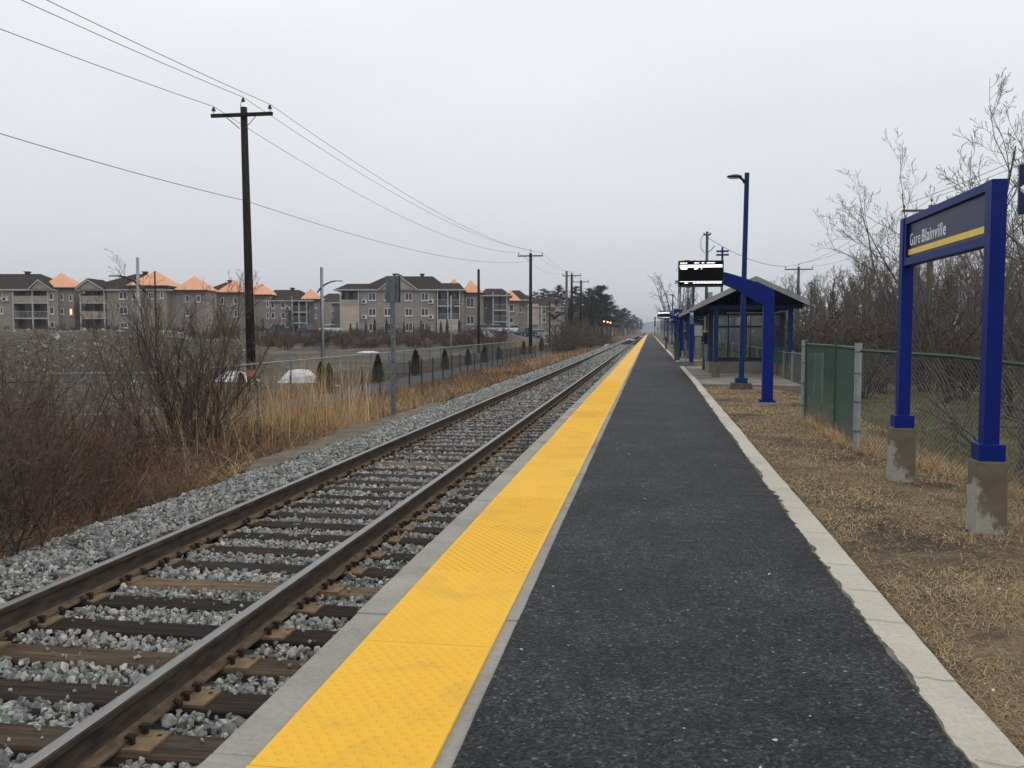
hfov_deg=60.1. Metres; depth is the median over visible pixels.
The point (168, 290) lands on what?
apartment building
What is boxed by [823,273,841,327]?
bare tree
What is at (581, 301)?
utility pole
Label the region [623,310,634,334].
pine tree
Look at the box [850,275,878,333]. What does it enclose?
bare tree
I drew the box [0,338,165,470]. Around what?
leafless shrub
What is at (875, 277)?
bare tree
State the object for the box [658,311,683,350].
departure display
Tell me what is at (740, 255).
service wire
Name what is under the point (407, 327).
window
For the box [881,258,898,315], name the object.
bare tree
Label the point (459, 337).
leafless shrub
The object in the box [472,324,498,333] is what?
parked car
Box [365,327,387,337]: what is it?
leafless shrub
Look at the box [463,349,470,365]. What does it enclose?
cedar shrub
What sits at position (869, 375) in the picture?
leafless shrub
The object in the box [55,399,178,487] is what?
leafless shrub
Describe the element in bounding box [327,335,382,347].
leafless shrub
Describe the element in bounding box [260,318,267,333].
spruce tree
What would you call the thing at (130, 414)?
leafless shrub
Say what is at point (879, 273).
bare tree
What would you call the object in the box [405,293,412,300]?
window
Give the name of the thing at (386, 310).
window
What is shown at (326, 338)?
leafless shrub
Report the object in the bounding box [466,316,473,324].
window
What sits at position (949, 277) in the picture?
bare tree
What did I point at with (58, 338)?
rubble
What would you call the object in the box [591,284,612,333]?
pine tree
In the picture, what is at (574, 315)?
apartment building
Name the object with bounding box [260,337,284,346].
leafless shrub
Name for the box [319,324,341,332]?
parked car
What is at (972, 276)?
bare tree
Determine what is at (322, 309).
street light
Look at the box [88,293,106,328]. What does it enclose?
balcony doors
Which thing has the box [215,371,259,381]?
parked car
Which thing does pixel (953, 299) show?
bare tree
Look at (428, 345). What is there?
leafless shrub
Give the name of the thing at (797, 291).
bare tree
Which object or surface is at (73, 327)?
leafless shrub
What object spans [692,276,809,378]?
platform shelter
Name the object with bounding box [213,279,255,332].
apartment building
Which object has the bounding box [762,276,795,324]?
bare tree
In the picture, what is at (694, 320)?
window frame
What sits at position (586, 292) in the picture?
pine tree
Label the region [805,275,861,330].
bare tree
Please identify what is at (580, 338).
leafless shrub
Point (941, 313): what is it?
bare tree
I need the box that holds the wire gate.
[48,371,160,415]
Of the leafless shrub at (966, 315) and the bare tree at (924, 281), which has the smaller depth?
the leafless shrub at (966, 315)
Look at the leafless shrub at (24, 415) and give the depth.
8.48 m
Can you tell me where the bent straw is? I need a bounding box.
[0,408,362,556]
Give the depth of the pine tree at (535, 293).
261.08 m
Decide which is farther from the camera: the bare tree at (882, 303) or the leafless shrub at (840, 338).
the bare tree at (882, 303)
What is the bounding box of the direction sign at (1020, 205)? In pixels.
[1017,164,1023,214]
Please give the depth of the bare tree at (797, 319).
92.34 m
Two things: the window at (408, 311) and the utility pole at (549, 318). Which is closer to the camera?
the utility pole at (549, 318)
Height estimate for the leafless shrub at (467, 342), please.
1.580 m
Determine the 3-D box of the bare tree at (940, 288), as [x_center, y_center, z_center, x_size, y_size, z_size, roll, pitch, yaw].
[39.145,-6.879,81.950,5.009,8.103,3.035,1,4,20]
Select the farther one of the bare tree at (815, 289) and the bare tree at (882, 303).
the bare tree at (815, 289)
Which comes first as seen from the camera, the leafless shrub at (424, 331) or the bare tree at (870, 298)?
the bare tree at (870, 298)
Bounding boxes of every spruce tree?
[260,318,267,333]
[284,310,295,332]
[800,280,819,328]
[826,290,839,323]
[837,281,861,330]
[858,289,870,324]
[872,286,886,328]
[934,274,961,325]
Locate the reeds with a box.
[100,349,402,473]
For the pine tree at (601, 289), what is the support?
on the ground at (898, 557)
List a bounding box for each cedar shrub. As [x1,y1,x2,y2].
[232,372,250,411]
[312,361,327,392]
[325,362,335,391]
[371,354,386,382]
[410,349,420,375]
[440,349,449,369]
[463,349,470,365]
[482,345,487,362]
[521,341,525,354]
[538,337,544,349]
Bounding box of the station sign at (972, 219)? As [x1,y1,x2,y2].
[886,178,1007,534]
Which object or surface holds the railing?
on the ground at (898, 557)
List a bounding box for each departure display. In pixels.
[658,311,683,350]
[675,260,778,404]
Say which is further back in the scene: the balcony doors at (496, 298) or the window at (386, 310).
the balcony doors at (496, 298)
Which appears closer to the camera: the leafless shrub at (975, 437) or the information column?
the leafless shrub at (975, 437)
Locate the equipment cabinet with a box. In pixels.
[694,325,701,358]
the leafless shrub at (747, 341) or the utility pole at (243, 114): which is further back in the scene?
the leafless shrub at (747, 341)
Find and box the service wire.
[709,238,785,266]
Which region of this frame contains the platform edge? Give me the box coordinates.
[197,335,647,767]
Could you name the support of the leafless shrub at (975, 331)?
on the ground at (898, 557)
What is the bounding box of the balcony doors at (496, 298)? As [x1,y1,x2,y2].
[494,296,505,332]
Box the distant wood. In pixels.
[590,300,979,337]
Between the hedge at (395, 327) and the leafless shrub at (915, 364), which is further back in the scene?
the hedge at (395, 327)
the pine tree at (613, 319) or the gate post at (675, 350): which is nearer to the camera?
the gate post at (675, 350)
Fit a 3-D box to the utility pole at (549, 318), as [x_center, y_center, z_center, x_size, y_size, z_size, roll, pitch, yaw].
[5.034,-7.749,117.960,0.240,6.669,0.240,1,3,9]
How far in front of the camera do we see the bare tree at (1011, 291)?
60.59 m
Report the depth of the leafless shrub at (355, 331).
124.17 m
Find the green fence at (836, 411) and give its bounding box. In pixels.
[804,341,854,443]
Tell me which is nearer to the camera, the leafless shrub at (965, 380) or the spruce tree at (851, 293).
the leafless shrub at (965, 380)
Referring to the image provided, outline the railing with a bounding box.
[686,342,726,360]
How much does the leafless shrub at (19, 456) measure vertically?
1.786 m
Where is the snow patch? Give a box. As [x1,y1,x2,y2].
[356,351,375,352]
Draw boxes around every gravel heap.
[0,329,192,382]
[190,339,288,380]
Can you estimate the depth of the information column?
42.54 m
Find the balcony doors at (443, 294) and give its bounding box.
[441,292,456,318]
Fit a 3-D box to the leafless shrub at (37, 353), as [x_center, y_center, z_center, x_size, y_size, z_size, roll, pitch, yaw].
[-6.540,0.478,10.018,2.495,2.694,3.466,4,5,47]
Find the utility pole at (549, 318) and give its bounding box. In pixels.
[549,301,550,344]
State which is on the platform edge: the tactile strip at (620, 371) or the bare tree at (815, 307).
the tactile strip at (620, 371)
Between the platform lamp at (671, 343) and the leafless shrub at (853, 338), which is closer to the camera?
the leafless shrub at (853, 338)
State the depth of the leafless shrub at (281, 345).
101.73 m
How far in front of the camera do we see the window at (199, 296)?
149.61 m
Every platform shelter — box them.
[669,312,703,348]
[679,301,739,358]
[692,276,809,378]
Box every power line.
[1,29,569,280]
[22,0,572,272]
[47,0,578,273]
[792,157,1022,265]
[810,165,1018,261]
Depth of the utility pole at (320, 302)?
54.87 m
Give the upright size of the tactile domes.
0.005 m
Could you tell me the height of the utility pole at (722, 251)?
7.516 m
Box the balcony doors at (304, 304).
[295,303,307,332]
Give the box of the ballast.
[0,344,633,767]
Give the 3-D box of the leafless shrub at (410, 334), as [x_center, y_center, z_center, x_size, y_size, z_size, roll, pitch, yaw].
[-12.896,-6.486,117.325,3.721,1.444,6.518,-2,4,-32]
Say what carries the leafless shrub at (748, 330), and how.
on the ground at (898, 557)
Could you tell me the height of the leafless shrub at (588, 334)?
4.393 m
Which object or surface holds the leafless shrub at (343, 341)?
on the ground at (898, 557)
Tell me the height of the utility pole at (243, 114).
11.466 m
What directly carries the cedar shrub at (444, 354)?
on the ground at (898, 557)
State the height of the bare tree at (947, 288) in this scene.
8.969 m
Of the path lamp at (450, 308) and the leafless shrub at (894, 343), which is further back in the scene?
the path lamp at (450, 308)
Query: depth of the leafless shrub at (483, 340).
99.24 m
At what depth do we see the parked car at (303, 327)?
150.96 m
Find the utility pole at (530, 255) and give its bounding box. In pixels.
[518,250,542,351]
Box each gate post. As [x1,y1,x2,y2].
[674,341,676,360]
[677,340,679,360]
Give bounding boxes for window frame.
[686,320,730,349]
[707,313,779,361]
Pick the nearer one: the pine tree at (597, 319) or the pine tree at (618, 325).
the pine tree at (597, 319)
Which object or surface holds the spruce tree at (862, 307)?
on the ground at (898, 557)
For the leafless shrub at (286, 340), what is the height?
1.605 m
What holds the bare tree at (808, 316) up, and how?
on the ground at (898, 557)
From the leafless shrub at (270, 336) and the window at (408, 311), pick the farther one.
the window at (408, 311)
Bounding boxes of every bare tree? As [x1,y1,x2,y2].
[648,265,698,333]
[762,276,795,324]
[779,275,826,328]
[784,272,824,331]
[784,281,800,328]
[789,274,825,322]
[793,278,808,333]
[793,297,826,335]
[794,274,822,323]
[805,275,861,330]
[806,274,835,315]
[807,277,835,320]
[809,289,827,323]
[813,128,1022,402]
[816,263,867,321]
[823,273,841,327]
[823,296,838,334]
[826,273,855,320]
[829,265,871,324]
[833,254,883,342]
[833,266,869,327]
[842,265,889,318]
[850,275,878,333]
[854,269,891,328]
[855,263,896,327]
[858,254,875,322]
[866,279,935,333]
[868,254,883,297]
[871,67,1023,393]
[873,255,918,306]
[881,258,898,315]
[881,260,914,320]
[913,261,972,324]
[913,267,959,311]
[913,270,954,320]
[913,284,922,323]
[914,265,942,316]
[915,269,972,326]
[921,260,940,308]
[923,254,966,301]
[923,259,972,324]
[925,129,1023,265]
[932,264,969,323]
[936,161,1023,369]
[938,259,974,314]
[939,270,963,330]
[946,253,967,324]
[952,254,1009,323]
[956,252,982,316]
[966,251,983,314]
[968,267,982,322]
[1004,246,1023,304]
[1004,274,1023,314]
[1005,250,1023,302]
[1005,268,1021,323]
[1007,273,1023,322]
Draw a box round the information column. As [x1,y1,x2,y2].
[689,311,693,361]
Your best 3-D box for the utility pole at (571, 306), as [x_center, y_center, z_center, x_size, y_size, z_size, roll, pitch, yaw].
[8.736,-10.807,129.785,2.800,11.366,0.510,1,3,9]
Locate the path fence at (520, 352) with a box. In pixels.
[215,343,567,427]
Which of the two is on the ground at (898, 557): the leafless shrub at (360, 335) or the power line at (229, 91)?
the leafless shrub at (360, 335)
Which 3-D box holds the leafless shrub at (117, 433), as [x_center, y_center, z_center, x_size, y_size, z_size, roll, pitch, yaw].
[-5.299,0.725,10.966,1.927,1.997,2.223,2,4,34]
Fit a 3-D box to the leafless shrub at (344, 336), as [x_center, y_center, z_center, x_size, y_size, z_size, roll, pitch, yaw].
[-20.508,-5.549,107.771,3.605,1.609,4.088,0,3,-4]
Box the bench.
[761,347,786,374]
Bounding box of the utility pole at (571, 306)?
[562,271,580,326]
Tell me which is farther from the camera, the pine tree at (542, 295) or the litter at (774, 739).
the pine tree at (542, 295)
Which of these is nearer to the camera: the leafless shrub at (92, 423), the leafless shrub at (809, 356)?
the leafless shrub at (92, 423)
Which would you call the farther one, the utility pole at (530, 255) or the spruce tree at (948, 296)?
the utility pole at (530, 255)
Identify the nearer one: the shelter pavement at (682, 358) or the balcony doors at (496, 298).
the shelter pavement at (682, 358)
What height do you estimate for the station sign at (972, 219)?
2.686 m
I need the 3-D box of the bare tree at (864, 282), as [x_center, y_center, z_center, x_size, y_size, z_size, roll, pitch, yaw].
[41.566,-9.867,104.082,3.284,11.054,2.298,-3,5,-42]
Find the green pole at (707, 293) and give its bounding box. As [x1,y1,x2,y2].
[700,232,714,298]
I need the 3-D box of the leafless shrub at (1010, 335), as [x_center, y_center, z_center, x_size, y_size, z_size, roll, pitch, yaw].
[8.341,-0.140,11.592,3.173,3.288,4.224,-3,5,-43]
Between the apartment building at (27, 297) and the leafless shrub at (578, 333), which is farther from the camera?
the apartment building at (27, 297)
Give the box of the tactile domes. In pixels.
[260,381,622,767]
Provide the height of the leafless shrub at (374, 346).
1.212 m
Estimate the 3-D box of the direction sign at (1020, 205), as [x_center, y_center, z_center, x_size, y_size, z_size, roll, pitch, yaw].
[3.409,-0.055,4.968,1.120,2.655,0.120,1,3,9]
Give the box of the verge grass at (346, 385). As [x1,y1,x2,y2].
[86,352,550,426]
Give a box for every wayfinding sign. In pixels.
[665,319,668,344]
[673,308,681,356]
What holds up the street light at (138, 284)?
on the ground at (898, 557)
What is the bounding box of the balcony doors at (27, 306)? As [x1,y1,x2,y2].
[24,293,47,328]
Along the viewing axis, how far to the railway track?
5.97 m
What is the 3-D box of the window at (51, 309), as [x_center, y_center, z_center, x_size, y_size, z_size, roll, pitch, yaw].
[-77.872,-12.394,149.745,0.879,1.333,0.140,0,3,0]
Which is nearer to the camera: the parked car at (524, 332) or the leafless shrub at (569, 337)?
the leafless shrub at (569, 337)
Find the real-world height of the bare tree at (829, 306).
4.588 m
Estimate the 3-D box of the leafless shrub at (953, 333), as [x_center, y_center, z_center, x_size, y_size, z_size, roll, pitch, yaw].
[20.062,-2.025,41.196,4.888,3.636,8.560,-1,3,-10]
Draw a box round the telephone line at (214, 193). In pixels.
[0,133,528,262]
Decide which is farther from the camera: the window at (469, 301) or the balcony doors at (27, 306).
the window at (469, 301)
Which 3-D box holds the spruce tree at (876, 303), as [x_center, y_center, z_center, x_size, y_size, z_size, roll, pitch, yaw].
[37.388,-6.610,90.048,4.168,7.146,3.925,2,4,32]
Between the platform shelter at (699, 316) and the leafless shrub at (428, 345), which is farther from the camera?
the leafless shrub at (428, 345)
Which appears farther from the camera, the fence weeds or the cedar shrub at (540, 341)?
the cedar shrub at (540, 341)
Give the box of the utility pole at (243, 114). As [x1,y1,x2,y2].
[211,98,272,392]
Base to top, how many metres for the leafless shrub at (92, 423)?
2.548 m
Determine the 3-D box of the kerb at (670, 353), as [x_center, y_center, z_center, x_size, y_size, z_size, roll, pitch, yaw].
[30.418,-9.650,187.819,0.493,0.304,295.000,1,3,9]
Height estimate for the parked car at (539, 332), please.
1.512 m
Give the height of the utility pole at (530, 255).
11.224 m
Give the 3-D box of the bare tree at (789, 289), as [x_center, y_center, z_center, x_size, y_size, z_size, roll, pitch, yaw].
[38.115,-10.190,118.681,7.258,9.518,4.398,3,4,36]
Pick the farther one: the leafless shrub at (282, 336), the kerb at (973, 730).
the leafless shrub at (282, 336)
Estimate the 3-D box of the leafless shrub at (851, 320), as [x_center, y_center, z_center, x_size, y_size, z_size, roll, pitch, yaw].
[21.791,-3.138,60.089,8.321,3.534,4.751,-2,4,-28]
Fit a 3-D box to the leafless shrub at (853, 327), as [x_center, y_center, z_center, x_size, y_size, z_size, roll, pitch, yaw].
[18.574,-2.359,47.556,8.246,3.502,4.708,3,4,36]
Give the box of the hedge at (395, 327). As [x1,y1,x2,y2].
[211,323,486,332]
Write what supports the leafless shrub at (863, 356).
on the ground at (898, 557)
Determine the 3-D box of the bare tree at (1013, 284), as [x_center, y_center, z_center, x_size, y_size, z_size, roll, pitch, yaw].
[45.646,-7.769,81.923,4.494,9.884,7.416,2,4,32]
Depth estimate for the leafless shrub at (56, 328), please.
112.68 m
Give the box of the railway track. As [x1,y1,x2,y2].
[0,332,647,767]
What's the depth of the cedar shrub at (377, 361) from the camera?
40.16 m
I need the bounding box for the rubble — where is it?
[1,328,257,383]
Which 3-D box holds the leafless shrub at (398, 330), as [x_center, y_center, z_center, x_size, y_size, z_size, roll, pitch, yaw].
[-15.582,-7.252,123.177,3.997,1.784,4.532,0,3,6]
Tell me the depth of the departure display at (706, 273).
18.15 m
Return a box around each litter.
[520,434,1007,767]
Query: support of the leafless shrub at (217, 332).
on the ground at (898, 557)
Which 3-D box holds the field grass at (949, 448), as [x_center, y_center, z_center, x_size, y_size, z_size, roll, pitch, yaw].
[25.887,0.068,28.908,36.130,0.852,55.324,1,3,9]
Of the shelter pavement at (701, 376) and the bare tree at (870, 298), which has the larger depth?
the bare tree at (870, 298)
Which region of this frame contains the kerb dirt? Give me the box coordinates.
[669,354,978,767]
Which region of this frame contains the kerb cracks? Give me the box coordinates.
[712,405,1023,767]
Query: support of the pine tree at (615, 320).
on the ground at (898, 557)
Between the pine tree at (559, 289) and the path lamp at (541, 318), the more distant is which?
the pine tree at (559, 289)
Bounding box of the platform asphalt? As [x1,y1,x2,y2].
[452,335,971,767]
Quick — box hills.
[635,321,753,330]
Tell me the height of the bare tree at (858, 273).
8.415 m
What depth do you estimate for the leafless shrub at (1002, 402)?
10.80 m
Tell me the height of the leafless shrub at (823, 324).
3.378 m
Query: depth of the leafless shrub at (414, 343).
99.76 m
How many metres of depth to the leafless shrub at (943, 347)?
30.76 m
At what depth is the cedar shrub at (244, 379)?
25.81 m
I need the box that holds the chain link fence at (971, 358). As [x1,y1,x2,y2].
[859,349,1023,494]
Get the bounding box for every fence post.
[800,340,806,419]
[852,343,862,450]
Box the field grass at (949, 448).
[755,367,1023,493]
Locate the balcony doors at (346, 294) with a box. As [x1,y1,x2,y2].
[344,292,357,299]
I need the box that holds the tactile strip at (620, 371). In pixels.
[245,335,646,767]
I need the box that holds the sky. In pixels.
[0,0,1023,329]
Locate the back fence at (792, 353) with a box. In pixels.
[713,340,823,403]
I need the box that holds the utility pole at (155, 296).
[154,271,156,330]
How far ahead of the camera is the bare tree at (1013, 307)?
18.30 m
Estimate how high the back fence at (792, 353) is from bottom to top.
1.490 m
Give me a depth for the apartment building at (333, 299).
199.85 m
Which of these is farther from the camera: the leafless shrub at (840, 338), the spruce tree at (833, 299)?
the spruce tree at (833, 299)
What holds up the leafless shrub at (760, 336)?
on the ground at (898, 557)
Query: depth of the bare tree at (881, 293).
85.41 m
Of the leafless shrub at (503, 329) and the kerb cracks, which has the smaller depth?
the kerb cracks
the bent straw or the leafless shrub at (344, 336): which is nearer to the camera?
the bent straw
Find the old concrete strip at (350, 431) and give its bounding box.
[241,403,443,473]
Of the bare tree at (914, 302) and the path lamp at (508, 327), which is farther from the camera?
the path lamp at (508, 327)
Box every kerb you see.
[653,335,679,361]
[680,366,1023,767]
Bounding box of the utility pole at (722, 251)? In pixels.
[716,247,728,339]
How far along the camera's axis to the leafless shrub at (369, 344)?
100.53 m
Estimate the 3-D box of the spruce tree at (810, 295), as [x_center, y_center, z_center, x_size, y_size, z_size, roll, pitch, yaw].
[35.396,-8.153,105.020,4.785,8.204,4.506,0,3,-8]
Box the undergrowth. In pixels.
[0,401,334,558]
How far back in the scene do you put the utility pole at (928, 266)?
49.69 m
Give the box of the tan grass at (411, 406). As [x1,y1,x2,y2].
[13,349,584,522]
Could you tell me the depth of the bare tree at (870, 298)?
91.18 m
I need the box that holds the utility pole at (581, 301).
[573,280,588,327]
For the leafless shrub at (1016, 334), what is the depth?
36.98 m
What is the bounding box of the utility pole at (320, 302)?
[320,267,321,361]
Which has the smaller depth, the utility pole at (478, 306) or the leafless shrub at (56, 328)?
the utility pole at (478, 306)
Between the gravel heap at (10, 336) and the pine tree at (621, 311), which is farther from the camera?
the pine tree at (621, 311)
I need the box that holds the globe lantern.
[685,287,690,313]
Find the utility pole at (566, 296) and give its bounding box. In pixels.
[565,271,567,332]
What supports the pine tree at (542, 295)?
on the ground at (898, 557)
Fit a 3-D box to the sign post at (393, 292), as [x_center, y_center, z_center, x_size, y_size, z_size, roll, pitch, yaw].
[-2.651,-0.695,19.734,0.330,3.417,0.114,1,3,9]
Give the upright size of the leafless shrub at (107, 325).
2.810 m
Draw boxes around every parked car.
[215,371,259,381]
[243,324,268,332]
[266,324,292,332]
[278,369,315,382]
[296,324,315,332]
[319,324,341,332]
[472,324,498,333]
[489,324,511,332]
[505,325,519,332]
[514,328,537,336]
[532,329,547,337]
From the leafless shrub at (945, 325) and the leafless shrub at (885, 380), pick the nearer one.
the leafless shrub at (885, 380)
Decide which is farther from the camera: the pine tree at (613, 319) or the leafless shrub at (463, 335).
the pine tree at (613, 319)
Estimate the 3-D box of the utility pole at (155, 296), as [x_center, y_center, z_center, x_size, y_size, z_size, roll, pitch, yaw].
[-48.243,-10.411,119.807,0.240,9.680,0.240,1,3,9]
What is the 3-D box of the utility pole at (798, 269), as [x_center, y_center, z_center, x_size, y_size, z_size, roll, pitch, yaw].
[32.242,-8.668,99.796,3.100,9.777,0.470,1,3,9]
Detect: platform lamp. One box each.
[669,294,672,344]
[675,282,680,339]
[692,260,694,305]
[727,172,752,389]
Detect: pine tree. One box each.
[528,291,539,297]
[536,288,552,297]
[546,285,563,299]
[546,300,564,330]
[554,291,569,308]
[568,286,585,304]
[568,297,579,323]
[569,292,590,324]
[573,296,597,326]
[582,288,602,312]
[583,294,603,329]
[589,286,618,336]
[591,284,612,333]
[596,293,612,334]
[606,300,616,335]
[608,303,619,336]
[611,307,621,335]
[615,309,628,335]
[619,307,631,334]
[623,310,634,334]
[630,315,638,328]
[634,317,641,328]
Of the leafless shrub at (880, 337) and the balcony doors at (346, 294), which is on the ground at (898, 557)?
the leafless shrub at (880, 337)
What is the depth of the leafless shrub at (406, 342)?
102.72 m
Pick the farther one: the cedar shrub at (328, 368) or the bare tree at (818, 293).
the bare tree at (818, 293)
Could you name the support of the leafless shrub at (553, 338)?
on the ground at (898, 557)
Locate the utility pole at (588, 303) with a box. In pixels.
[588,289,589,324]
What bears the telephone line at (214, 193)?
attached to the utility pole at (243, 114)
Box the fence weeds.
[783,407,1023,502]
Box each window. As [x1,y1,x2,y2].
[49,293,53,300]
[49,307,54,314]
[118,292,126,299]
[119,307,127,314]
[196,295,200,302]
[368,293,375,300]
[368,308,375,316]
[384,308,389,316]
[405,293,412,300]
[405,308,412,316]
[405,324,412,331]
[421,293,427,300]
[421,308,428,316]
[466,298,473,307]
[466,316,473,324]
[510,304,513,311]
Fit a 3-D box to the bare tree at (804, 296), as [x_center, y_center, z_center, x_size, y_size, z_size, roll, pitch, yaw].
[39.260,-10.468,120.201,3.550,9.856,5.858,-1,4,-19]
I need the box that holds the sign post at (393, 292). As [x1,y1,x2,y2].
[386,276,400,414]
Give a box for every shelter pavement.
[680,355,724,361]
[686,366,800,394]
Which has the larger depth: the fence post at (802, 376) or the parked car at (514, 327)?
the parked car at (514, 327)
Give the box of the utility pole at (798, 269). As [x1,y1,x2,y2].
[785,264,812,311]
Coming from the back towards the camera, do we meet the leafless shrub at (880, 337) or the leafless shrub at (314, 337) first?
the leafless shrub at (314, 337)
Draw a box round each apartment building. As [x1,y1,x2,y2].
[0,271,85,330]
[75,271,219,332]
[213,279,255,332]
[253,284,331,332]
[324,293,339,331]
[333,273,466,332]
[464,280,511,332]
[509,290,532,331]
[526,298,564,332]
[564,306,598,329]
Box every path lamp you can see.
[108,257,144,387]
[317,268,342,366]
[448,296,463,352]
[506,306,518,349]
[539,305,550,335]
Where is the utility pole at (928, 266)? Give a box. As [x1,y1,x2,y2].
[902,199,933,327]
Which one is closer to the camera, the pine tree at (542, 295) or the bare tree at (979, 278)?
the bare tree at (979, 278)
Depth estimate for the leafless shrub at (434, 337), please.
107.37 m
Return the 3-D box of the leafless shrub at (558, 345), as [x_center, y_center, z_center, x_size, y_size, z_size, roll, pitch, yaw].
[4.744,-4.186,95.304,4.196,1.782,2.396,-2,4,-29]
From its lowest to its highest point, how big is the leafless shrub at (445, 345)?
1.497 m
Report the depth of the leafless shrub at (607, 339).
141.29 m
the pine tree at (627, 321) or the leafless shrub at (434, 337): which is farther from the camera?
the pine tree at (627, 321)
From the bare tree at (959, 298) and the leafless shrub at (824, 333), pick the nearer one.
the leafless shrub at (824, 333)
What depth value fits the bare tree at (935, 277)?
133.22 m
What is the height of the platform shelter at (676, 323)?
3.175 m
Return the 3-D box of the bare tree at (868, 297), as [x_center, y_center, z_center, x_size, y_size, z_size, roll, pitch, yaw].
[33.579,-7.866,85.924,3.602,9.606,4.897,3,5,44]
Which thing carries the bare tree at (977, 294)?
on the ground at (898, 557)
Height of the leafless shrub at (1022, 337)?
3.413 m
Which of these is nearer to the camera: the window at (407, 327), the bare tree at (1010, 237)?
the bare tree at (1010, 237)
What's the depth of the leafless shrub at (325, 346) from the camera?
98.04 m
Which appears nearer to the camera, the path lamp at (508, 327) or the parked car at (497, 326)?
the path lamp at (508, 327)
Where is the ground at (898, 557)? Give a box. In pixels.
[0,327,1023,767]
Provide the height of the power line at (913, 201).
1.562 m
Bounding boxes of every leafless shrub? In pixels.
[0,316,99,497]
[0,318,135,505]
[0,325,205,535]
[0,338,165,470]
[0,344,100,552]
[0,367,76,538]
[0,372,165,511]
[0,404,111,556]
[0,431,132,536]
[21,380,175,500]
[23,322,57,329]
[35,323,72,330]
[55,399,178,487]
[61,431,156,521]
[63,325,87,329]
[64,248,296,462]
[86,321,121,329]
[89,325,212,470]
[141,328,270,452]
[178,324,210,337]
[200,324,238,338]
[228,322,255,340]
[256,333,280,345]
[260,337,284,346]
[265,329,284,337]
[265,333,297,345]
[271,337,300,349]
[271,341,301,347]
[279,334,298,344]
[287,329,315,337]
[288,332,320,346]
[301,332,324,344]
[307,327,331,335]
[309,333,335,343]
[313,342,332,347]
[317,329,359,338]
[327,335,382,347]
[328,333,356,340]
[328,334,357,348]
[344,328,363,336]
[351,329,373,339]
[354,338,387,347]
[356,338,375,347]
[363,338,383,347]
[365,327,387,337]
[377,335,403,347]
[383,326,411,336]
[383,333,424,343]
[397,336,423,347]
[397,337,413,346]
[399,330,420,339]
[408,339,458,348]
[409,329,435,340]
[423,332,445,343]
[424,332,449,342]
[438,336,462,348]
[448,333,474,343]
[452,332,473,341]
[453,336,476,348]
[463,324,502,339]
[470,327,510,338]
[470,335,500,349]
[480,334,512,349]
[484,326,522,339]
[532,317,619,350]
[536,324,592,349]
[536,337,575,352]
[540,332,590,351]
[542,329,567,344]
[547,317,616,347]
[547,323,607,349]
[551,315,584,347]
[552,329,574,350]
[561,320,590,345]
[587,322,618,338]
[597,334,621,344]
[713,312,785,357]
[718,311,890,378]
[722,328,761,357]
[747,325,812,352]
[748,333,797,355]
[751,320,827,369]
[785,299,865,368]
[787,313,838,344]
[787,315,890,380]
[793,314,858,341]
[793,321,877,379]
[793,331,836,381]
[794,312,864,337]
[807,307,917,366]
[816,338,895,377]
[823,304,895,346]
[823,319,917,350]
[824,336,896,398]
[826,311,916,361]
[839,302,952,380]
[845,339,911,393]
[856,319,894,363]
[863,300,1023,377]
[866,307,955,337]
[867,303,978,382]
[867,324,924,368]
[874,292,1023,439]
[874,301,978,365]
[878,348,1023,472]
[880,360,927,387]
[893,352,950,391]
[911,335,966,392]
[911,346,1023,397]
[914,308,979,339]
[916,326,1011,398]
[921,320,978,345]
[932,307,980,330]
[933,317,1019,370]
[945,307,1018,340]
[956,328,1023,418]
[956,358,1023,483]
[1002,319,1023,400]
[1004,308,1023,354]
[1007,312,1023,376]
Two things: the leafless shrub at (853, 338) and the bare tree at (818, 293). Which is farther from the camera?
the bare tree at (818, 293)
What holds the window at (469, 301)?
in the apartment building at (494, 304)
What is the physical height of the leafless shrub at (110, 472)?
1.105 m
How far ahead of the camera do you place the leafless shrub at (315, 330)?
123.91 m
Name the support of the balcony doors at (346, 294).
in the apartment building at (425, 299)
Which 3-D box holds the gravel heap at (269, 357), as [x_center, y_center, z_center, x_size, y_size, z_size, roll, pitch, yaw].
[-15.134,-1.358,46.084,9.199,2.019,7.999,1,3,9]
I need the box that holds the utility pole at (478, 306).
[477,269,479,352]
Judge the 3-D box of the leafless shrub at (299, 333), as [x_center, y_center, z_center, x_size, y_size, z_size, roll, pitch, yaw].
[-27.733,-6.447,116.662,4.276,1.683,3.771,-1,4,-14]
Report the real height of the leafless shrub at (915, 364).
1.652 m
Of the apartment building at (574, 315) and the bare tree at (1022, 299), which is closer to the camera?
the bare tree at (1022, 299)
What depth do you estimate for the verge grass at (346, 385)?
40.26 m
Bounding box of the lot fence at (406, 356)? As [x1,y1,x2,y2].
[202,341,515,410]
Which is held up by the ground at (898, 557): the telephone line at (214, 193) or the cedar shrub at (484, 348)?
the cedar shrub at (484, 348)
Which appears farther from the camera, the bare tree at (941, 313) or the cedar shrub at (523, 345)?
the cedar shrub at (523, 345)

